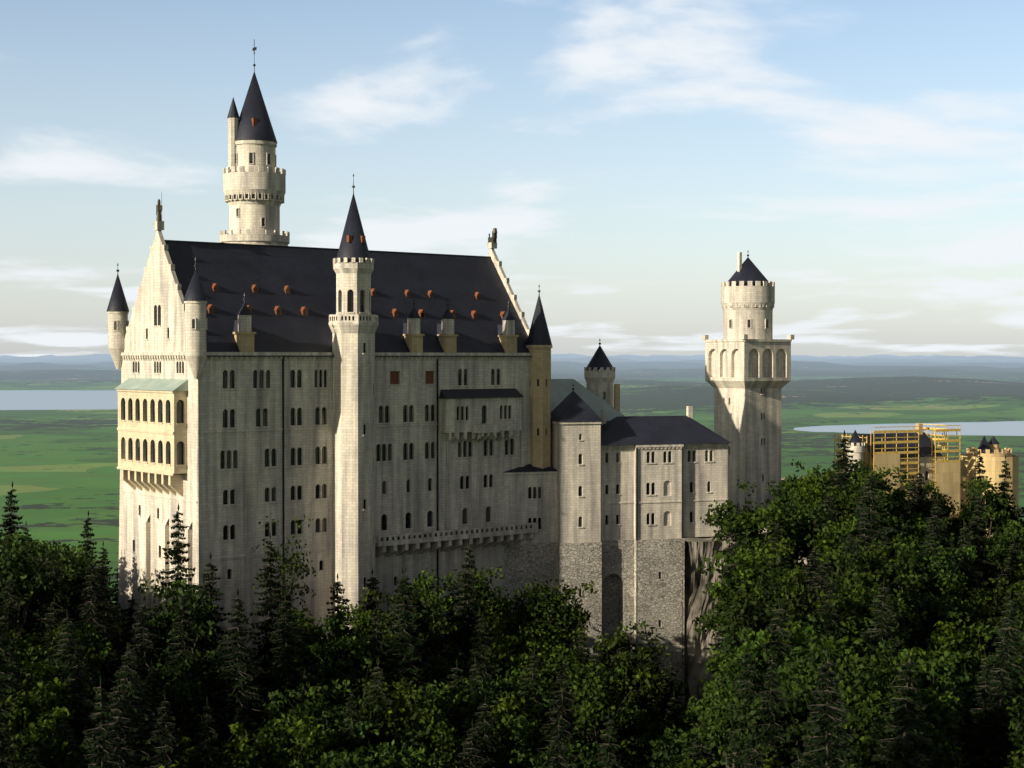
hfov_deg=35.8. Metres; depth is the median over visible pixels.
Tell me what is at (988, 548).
tree
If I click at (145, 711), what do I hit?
tree
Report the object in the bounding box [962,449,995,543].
tree
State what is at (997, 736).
tree
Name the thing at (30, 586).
tree
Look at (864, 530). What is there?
tree
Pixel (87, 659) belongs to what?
tree
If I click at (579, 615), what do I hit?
tree
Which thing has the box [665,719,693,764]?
tree
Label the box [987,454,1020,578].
tree
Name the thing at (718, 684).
tree
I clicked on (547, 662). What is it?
tree
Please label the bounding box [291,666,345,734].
tree
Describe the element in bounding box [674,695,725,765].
tree
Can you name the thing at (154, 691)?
tree
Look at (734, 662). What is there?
tree
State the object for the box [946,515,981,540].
tree
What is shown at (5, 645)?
tree
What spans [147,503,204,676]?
tree
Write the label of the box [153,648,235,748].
tree
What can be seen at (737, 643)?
tree
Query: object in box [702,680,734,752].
tree
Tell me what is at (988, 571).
tree
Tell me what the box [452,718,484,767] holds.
tree
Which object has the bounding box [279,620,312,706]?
tree
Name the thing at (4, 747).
tree
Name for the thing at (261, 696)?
tree
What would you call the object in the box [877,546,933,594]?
tree
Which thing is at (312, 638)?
tree
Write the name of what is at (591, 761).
tree
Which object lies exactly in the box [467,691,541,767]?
tree
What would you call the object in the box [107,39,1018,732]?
castle
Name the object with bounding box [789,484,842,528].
tree
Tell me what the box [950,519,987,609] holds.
tree
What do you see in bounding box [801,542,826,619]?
tree
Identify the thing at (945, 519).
tree
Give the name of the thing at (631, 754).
tree
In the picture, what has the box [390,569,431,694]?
tree
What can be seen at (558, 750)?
tree
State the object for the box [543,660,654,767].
tree
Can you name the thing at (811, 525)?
tree
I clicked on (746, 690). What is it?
tree
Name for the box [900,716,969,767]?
tree
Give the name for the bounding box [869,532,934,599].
tree
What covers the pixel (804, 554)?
tree
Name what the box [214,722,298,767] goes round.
tree
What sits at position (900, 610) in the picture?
tree
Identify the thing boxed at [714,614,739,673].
tree
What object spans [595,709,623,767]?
tree
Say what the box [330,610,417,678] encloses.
tree
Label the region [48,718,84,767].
tree
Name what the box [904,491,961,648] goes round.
tree
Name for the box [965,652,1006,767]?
tree
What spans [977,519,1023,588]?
tree
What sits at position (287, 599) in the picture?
tree
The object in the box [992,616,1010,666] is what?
tree
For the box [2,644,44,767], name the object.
tree
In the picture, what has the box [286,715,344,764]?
tree
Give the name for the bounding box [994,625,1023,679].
tree
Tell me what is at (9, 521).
tree
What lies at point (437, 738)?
tree
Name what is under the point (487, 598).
tree
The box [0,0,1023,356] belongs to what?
sky
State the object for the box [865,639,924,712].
tree
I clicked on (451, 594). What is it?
tree
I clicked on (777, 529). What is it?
tree
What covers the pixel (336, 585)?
tree
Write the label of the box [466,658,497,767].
tree
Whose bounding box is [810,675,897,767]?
tree
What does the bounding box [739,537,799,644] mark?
tree
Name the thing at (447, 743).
tree
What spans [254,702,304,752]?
tree
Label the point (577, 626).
tree
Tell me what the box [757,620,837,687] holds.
tree
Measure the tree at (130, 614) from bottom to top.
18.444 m
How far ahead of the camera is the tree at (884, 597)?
189.24 m
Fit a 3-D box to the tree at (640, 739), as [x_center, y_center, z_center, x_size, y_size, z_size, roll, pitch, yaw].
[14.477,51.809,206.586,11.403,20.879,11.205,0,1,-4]
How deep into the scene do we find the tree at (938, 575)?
223.59 m
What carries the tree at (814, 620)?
on the castle hill ground
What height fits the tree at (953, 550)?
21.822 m
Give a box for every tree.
[0,481,23,553]
[0,531,73,643]
[0,571,32,683]
[0,609,20,688]
[0,623,28,766]
[0,656,76,760]
[0,672,22,767]
[0,706,98,767]
[1,628,64,695]
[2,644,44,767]
[14,539,86,613]
[16,541,72,693]
[16,542,89,629]
[17,622,119,702]
[18,522,32,634]
[21,540,74,681]
[22,656,106,723]
[35,547,127,634]
[39,597,61,648]
[42,607,99,766]
[46,643,100,767]
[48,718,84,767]
[50,621,111,710]
[56,545,85,569]
[60,601,124,661]
[66,685,129,766]
[74,555,120,722]
[77,510,98,575]
[81,560,121,707]
[81,674,123,767]
[91,677,147,767]
[95,542,122,687]
[106,567,118,621]
[106,644,157,767]
[108,620,142,669]
[113,594,177,763]
[113,595,140,677]
[113,642,157,767]
[124,646,159,766]
[130,681,162,767]
[137,578,240,745]
[139,660,180,763]
[140,690,187,767]
[142,599,192,742]
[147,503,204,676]
[153,586,207,766]
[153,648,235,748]
[158,760,178,767]
[171,736,225,767]
[173,552,242,747]
[188,695,224,767]
[193,634,234,759]
[211,589,270,766]
[212,739,262,767]
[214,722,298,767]
[219,749,258,767]
[226,651,269,708]
[229,665,264,762]
[240,533,290,731]
[251,513,315,619]
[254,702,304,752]
[255,713,337,767]
[256,590,318,766]
[261,678,354,767]
[262,620,331,700]
[270,587,292,667]
[278,613,371,704]
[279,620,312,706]
[280,608,333,672]
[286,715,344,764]
[289,753,319,767]
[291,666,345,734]
[292,667,315,707]
[304,716,411,767]
[315,745,431,767]
[318,573,355,724]
[326,612,410,708]
[328,602,375,689]
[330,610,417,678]
[331,655,410,750]
[338,685,365,766]
[350,568,392,682]
[351,724,401,750]
[353,601,392,740]
[353,656,403,767]
[355,678,431,751]
[360,585,466,683]
[363,676,440,767]
[379,727,479,767]
[380,567,439,758]
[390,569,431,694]
[393,568,445,681]
[413,680,488,756]
[414,610,454,693]
[416,718,472,766]
[422,655,472,700]
[424,688,466,721]
[429,734,477,767]
[432,576,464,689]
[437,567,517,655]
[440,659,477,757]
[442,540,486,696]
[449,634,527,690]
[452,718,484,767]
[453,605,515,664]
[461,666,555,764]
[464,607,499,698]
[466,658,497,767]
[466,695,505,767]
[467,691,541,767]
[491,643,585,727]
[492,594,532,658]
[497,712,552,767]
[499,645,553,766]
[502,586,578,668]
[508,587,560,701]
[508,598,537,701]
[509,738,600,767]
[511,624,588,696]
[516,587,586,663]
[517,579,596,667]
[535,654,582,767]
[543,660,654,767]
[547,663,627,726]
[548,716,576,767]
[558,621,588,751]
[568,723,632,767]
[569,646,612,766]
[570,622,594,752]
[574,744,617,767]
[580,700,660,767]
[584,620,665,709]
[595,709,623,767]
[604,644,690,731]
[604,663,620,753]
[612,739,670,767]
[634,717,684,767]
[649,725,719,767]
[654,657,693,733]
[662,689,685,752]
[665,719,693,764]
[667,750,687,767]
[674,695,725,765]
[674,756,718,767]
[686,714,720,767]
[688,662,741,767]
[690,645,754,765]
[692,547,802,653]
[699,738,743,767]
[700,480,802,566]
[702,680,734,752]
[703,535,740,678]
[703,541,735,683]
[703,584,750,691]
[713,554,771,584]
[714,497,748,611]
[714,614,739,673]
[715,504,743,604]
[716,627,781,731]
[719,643,787,767]
[721,556,835,654]
[721,656,829,767]
[735,598,795,767]
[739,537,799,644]
[742,741,766,767]
[743,650,797,767]
[756,546,815,640]
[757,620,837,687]
[760,620,846,744]
[763,666,821,755]
[763,757,780,767]
[764,459,817,562]
[764,481,804,528]
[767,516,794,647]
[771,517,808,565]
[782,497,837,568]
[782,540,799,570]
[782,611,859,668]
[784,467,842,524]
[784,635,929,760]
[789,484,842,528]
[790,747,804,767]
[792,549,843,579]
[793,649,857,767]
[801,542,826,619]
[802,560,829,623]
[803,489,840,575]
[803,657,857,767]
[804,520,857,574]
[805,558,840,602]
[807,462,843,519]
[810,608,847,648]
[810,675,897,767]
[810,739,870,767]
[811,514,881,572]
[813,575,848,672]
[813,585,900,668]
[818,538,927,656]
[821,556,836,605]
[822,488,880,536]
[823,429,859,526]
[830,510,875,570]
[831,689,901,767]
[834,465,918,540]
[840,530,857,664]
[846,464,891,527]
[848,459,884,516]
[851,465,895,554]
[851,657,963,766]
[852,481,877,552]
[853,508,878,638]
[854,655,919,718]
[854,657,919,750]
[859,578,903,666]
[860,592,921,658]
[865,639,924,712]
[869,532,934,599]
[871,649,937,767]
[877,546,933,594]
[881,581,927,648]
[882,485,912,538]
[882,532,924,555]
[887,651,926,687]
[888,692,936,767]
[895,539,977,610]
[896,606,928,738]
[897,648,983,749]
[898,467,931,542]
[899,476,928,536]
[899,526,977,580]
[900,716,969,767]
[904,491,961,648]
[904,516,955,620]
[904,573,963,649]
[907,512,969,567]
[911,621,1023,752]
[912,616,926,713]
[917,607,988,659]
[918,526,955,638]
[920,481,960,531]
[920,619,987,744]
[920,625,967,746]
[923,599,974,652]
[926,684,967,767]
[932,681,974,767]
[940,577,1023,661]
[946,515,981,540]
[946,589,1000,650]
[949,478,1021,561]
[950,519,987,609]
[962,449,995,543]
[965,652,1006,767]
[967,492,999,599]
[967,631,1019,767]
[970,550,1004,591]
[971,535,1009,578]
[972,587,1023,764]
[975,673,1023,767]
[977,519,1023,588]
[980,593,1023,653]
[982,624,1023,694]
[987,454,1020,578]
[988,502,1023,537]
[991,574,1004,598]
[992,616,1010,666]
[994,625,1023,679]
[999,537,1023,597]
[999,561,1023,610]
[999,750,1023,767]
[1001,695,1023,746]
[1010,735,1023,767]
[1013,588,1023,609]
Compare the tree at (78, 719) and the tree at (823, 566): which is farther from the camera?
the tree at (823, 566)
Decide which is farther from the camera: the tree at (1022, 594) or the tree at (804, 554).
the tree at (804, 554)
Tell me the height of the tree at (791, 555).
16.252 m
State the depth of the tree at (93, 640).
195.50 m
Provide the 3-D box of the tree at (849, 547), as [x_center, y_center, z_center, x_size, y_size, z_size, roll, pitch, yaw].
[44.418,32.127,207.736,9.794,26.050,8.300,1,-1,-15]
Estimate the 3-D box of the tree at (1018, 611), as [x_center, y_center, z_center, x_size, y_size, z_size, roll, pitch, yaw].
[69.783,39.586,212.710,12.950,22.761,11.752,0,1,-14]
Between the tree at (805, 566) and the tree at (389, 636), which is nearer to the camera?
the tree at (389, 636)
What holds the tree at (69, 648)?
on the castle hill ground
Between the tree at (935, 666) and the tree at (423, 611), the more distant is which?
the tree at (423, 611)
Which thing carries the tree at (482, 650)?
on the castle hill ground
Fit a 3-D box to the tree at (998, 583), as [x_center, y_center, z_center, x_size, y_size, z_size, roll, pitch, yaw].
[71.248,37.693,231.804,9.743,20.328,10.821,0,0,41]
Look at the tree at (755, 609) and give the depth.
193.06 m
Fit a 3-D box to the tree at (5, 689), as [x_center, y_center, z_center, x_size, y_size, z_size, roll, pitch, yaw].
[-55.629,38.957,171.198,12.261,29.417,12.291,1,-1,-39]
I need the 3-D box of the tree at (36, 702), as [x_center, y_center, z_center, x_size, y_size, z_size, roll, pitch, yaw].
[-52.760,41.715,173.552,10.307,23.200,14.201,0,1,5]
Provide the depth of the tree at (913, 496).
260.87 m
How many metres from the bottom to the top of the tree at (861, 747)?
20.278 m
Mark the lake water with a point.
(54, 399)
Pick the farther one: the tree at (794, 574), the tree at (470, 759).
the tree at (794, 574)
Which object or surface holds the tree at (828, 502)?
on the castle hill ground
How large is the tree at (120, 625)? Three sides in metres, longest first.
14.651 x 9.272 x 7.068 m
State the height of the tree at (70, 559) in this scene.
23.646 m
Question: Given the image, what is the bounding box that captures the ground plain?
[0,353,1023,605]
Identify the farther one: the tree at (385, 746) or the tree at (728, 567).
the tree at (728, 567)
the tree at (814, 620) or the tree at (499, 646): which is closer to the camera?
the tree at (814, 620)
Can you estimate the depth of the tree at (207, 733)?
175.56 m
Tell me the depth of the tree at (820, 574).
205.03 m
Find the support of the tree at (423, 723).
on the castle hill ground
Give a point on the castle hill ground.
(340, 749)
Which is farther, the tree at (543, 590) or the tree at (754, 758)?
the tree at (543, 590)
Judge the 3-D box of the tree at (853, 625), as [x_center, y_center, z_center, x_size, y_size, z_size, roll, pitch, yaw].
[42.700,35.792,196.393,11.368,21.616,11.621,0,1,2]
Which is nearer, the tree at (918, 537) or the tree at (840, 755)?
the tree at (840, 755)
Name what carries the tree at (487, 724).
on the castle hill ground
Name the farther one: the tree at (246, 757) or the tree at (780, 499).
the tree at (780, 499)
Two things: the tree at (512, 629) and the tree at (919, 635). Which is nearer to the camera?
the tree at (919, 635)
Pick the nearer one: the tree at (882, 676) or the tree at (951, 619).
the tree at (882, 676)
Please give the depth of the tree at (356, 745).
196.71 m
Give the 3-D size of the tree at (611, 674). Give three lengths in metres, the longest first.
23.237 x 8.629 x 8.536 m
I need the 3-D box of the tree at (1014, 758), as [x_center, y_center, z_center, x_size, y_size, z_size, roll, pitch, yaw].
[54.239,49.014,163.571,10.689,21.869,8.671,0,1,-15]
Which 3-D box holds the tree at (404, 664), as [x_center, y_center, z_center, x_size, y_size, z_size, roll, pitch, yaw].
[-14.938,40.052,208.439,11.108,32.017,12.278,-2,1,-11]
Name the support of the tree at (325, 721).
on the castle hill ground
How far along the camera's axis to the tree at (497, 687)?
203.25 m
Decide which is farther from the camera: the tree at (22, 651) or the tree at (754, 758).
the tree at (22, 651)
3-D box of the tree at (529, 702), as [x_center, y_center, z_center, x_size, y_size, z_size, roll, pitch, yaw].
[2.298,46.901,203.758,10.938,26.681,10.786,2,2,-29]
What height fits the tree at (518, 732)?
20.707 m
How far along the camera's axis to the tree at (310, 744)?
179.89 m
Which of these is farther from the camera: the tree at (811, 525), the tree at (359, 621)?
the tree at (811, 525)
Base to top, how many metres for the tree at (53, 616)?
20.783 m
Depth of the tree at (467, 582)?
225.22 m
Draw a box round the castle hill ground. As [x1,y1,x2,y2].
[43,582,1020,767]
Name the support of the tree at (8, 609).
on the castle hill ground
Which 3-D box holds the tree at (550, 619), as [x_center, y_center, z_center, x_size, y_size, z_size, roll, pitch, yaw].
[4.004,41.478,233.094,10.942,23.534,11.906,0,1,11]
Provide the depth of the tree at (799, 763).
130.61 m
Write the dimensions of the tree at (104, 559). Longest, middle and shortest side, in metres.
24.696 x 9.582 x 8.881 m
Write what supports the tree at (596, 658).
on the castle hill ground
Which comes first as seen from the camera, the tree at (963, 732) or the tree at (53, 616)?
the tree at (963, 732)
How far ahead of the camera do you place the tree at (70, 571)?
217.29 m
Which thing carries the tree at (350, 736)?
on the castle hill ground
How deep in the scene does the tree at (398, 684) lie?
199.96 m
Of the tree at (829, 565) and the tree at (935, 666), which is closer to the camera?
the tree at (935, 666)
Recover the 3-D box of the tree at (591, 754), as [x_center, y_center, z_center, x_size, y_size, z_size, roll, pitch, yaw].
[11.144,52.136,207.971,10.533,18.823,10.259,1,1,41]
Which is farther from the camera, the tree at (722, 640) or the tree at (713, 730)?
the tree at (722, 640)
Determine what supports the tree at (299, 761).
on the castle hill ground
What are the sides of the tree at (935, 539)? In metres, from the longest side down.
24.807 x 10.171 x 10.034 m
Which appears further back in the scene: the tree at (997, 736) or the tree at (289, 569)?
the tree at (289, 569)
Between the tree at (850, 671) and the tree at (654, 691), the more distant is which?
the tree at (654, 691)
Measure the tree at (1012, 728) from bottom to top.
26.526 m
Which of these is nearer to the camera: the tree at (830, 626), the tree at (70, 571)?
the tree at (830, 626)
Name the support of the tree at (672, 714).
on the castle hill ground
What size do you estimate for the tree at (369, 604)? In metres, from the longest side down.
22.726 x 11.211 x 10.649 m
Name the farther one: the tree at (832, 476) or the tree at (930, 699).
the tree at (832, 476)
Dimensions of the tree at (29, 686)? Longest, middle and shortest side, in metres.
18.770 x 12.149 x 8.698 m
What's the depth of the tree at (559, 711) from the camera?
193.09 m
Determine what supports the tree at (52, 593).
on the castle hill ground
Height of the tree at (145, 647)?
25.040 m
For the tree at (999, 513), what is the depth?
260.73 m
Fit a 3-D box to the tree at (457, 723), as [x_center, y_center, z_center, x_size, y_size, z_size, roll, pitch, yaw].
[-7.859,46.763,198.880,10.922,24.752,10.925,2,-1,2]
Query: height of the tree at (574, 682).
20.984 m
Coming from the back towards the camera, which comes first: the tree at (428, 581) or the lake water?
the lake water
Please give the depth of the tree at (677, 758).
192.80 m
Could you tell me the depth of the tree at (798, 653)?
175.18 m
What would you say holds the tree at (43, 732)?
on the castle hill ground
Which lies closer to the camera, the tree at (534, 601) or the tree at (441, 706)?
the tree at (441, 706)
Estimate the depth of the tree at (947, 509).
267.59 m
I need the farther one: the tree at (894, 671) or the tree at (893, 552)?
the tree at (893, 552)
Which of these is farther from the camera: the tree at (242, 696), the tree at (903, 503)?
the tree at (903, 503)
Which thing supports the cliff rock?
on the castle hill ground
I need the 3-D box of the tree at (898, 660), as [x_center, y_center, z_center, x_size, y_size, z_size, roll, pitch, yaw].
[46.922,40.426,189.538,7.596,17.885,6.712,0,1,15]
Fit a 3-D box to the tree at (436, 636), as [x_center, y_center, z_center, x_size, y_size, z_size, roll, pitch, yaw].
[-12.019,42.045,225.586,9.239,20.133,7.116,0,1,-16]
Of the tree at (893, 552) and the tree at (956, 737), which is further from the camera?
the tree at (893, 552)
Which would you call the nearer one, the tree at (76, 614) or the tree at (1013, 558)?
the tree at (76, 614)
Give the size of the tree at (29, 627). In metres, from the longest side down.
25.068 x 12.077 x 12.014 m
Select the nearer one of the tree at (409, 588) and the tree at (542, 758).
the tree at (542, 758)
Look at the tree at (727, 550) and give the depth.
237.53 m
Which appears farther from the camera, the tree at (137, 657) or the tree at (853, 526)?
the tree at (853, 526)
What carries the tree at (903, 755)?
on the castle hill ground
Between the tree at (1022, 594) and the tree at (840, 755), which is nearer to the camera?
the tree at (840, 755)
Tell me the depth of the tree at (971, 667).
190.35 m
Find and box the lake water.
[0,390,1023,435]
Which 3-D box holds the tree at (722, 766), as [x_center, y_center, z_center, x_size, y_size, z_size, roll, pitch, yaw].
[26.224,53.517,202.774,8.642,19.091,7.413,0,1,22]
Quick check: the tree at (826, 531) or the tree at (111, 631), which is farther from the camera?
the tree at (826, 531)
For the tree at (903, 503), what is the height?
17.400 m
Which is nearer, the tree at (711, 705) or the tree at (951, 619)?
the tree at (711, 705)
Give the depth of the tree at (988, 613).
214.46 m
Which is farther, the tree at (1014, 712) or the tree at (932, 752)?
the tree at (1014, 712)
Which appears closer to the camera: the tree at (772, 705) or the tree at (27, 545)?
the tree at (772, 705)
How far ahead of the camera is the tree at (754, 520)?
234.47 m
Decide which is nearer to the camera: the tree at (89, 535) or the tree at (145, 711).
the tree at (145, 711)
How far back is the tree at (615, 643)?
225.40 m
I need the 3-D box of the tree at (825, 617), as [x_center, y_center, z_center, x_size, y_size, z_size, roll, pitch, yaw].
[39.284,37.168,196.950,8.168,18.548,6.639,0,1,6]
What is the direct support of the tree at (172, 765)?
on the castle hill ground
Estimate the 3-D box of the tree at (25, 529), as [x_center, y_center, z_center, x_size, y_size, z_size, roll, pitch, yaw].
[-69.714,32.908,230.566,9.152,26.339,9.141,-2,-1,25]
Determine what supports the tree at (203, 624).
on the castle hill ground
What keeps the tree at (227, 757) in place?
on the castle hill ground
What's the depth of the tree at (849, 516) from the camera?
240.35 m
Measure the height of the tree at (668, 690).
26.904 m
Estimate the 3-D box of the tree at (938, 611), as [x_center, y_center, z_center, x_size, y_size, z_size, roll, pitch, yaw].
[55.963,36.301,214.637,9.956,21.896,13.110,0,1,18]
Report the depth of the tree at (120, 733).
159.83 m
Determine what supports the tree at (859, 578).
on the castle hill ground
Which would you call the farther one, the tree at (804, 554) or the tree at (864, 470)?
the tree at (864, 470)
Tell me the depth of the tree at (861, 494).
237.16 m
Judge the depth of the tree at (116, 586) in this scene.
253.12 m
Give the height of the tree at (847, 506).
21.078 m
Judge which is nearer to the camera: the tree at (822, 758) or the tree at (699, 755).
the tree at (822, 758)
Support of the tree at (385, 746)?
on the castle hill ground
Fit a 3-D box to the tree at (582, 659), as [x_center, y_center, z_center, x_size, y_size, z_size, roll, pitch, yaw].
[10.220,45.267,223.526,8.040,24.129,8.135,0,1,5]
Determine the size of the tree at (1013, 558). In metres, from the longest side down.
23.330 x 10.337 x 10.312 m
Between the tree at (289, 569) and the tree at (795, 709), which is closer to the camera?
the tree at (795, 709)
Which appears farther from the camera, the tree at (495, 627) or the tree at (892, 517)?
the tree at (892, 517)
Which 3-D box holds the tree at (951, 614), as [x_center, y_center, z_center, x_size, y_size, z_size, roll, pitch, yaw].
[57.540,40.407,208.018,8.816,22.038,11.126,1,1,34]
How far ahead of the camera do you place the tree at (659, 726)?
207.82 m
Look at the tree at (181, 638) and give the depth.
193.65 m
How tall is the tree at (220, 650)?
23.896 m
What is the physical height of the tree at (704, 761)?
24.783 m
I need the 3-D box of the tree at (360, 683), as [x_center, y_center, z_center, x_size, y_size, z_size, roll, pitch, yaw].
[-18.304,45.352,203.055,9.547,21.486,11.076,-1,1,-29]
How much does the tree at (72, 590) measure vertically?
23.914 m
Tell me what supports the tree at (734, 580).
on the castle hill ground
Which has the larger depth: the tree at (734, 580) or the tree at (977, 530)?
the tree at (977, 530)
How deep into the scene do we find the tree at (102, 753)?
152.84 m
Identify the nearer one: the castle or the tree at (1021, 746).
the tree at (1021, 746)
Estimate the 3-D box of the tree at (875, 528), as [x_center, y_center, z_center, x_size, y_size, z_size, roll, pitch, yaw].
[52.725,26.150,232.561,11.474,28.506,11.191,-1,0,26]
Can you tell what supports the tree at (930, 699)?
on the castle hill ground
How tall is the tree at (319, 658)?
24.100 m
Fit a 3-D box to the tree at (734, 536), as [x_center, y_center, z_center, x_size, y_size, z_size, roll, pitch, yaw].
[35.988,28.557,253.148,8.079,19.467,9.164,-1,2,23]
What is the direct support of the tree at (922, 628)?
on the castle hill ground
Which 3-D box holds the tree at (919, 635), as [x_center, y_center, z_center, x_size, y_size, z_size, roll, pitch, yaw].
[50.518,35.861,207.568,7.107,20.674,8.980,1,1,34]
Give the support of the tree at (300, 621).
on the castle hill ground
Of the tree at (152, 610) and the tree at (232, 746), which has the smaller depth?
the tree at (232, 746)
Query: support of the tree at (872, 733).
on the castle hill ground
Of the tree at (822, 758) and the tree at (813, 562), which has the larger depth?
the tree at (813, 562)
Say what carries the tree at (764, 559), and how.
on the castle hill ground
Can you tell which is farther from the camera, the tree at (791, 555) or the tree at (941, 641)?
the tree at (791, 555)
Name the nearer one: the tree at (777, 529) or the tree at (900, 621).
the tree at (900, 621)
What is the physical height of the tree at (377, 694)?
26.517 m
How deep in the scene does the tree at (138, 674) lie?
184.00 m
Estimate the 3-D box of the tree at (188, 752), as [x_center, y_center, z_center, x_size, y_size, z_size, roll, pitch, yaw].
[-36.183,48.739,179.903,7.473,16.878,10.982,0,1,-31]
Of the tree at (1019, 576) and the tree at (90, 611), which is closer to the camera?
the tree at (90, 611)
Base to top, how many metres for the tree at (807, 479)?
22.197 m
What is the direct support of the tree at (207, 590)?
on the castle hill ground
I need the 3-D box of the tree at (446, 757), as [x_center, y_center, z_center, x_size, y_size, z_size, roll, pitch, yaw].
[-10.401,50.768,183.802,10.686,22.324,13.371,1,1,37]
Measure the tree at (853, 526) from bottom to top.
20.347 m
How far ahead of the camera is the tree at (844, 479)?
255.77 m
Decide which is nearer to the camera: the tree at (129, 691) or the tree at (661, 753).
the tree at (129, 691)
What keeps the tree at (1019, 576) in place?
on the castle hill ground
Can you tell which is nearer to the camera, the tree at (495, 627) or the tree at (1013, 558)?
the tree at (495, 627)
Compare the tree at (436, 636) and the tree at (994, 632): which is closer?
the tree at (994, 632)
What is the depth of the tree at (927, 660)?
200.96 m
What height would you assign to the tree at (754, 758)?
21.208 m
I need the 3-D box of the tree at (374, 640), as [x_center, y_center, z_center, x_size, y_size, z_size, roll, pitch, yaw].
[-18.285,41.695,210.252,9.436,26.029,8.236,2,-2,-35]
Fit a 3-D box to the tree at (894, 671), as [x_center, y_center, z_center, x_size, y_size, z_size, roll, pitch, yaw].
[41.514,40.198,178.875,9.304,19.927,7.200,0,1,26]
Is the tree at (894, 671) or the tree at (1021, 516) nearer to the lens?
the tree at (894, 671)
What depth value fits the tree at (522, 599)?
241.26 m
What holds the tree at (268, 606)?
on the castle hill ground
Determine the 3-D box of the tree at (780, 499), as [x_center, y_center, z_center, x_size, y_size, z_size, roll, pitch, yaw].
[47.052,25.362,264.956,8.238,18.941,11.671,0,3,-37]
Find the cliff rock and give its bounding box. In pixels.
[683,536,734,706]
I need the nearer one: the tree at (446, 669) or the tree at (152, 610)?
the tree at (152, 610)
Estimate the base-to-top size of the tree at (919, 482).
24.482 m
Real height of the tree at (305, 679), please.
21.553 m
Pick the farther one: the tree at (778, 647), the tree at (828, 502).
the tree at (828, 502)
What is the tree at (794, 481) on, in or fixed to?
on the castle hill ground
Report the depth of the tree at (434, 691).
199.50 m
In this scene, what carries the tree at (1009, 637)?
on the castle hill ground
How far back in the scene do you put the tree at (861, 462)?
266.90 m
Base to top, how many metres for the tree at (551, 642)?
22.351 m
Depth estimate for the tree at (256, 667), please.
208.00 m
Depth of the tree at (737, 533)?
244.88 m
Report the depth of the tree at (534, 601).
236.66 m
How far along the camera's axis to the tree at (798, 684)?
165.48 m
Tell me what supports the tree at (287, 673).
on the castle hill ground
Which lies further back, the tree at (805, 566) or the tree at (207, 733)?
the tree at (805, 566)
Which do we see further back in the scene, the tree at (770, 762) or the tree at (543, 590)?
the tree at (543, 590)
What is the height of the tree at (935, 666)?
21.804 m
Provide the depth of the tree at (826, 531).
231.11 m
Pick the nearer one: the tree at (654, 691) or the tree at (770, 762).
the tree at (770, 762)
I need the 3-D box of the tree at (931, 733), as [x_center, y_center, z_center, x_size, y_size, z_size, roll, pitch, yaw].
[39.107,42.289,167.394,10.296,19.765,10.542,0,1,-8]
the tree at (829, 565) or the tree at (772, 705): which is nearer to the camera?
the tree at (772, 705)
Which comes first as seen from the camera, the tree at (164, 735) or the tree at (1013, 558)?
the tree at (164, 735)
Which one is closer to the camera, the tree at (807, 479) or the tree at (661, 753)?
the tree at (661, 753)
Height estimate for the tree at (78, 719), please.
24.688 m
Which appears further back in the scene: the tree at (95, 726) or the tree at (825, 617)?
the tree at (825, 617)
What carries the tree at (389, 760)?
on the castle hill ground
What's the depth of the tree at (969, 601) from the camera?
221.80 m

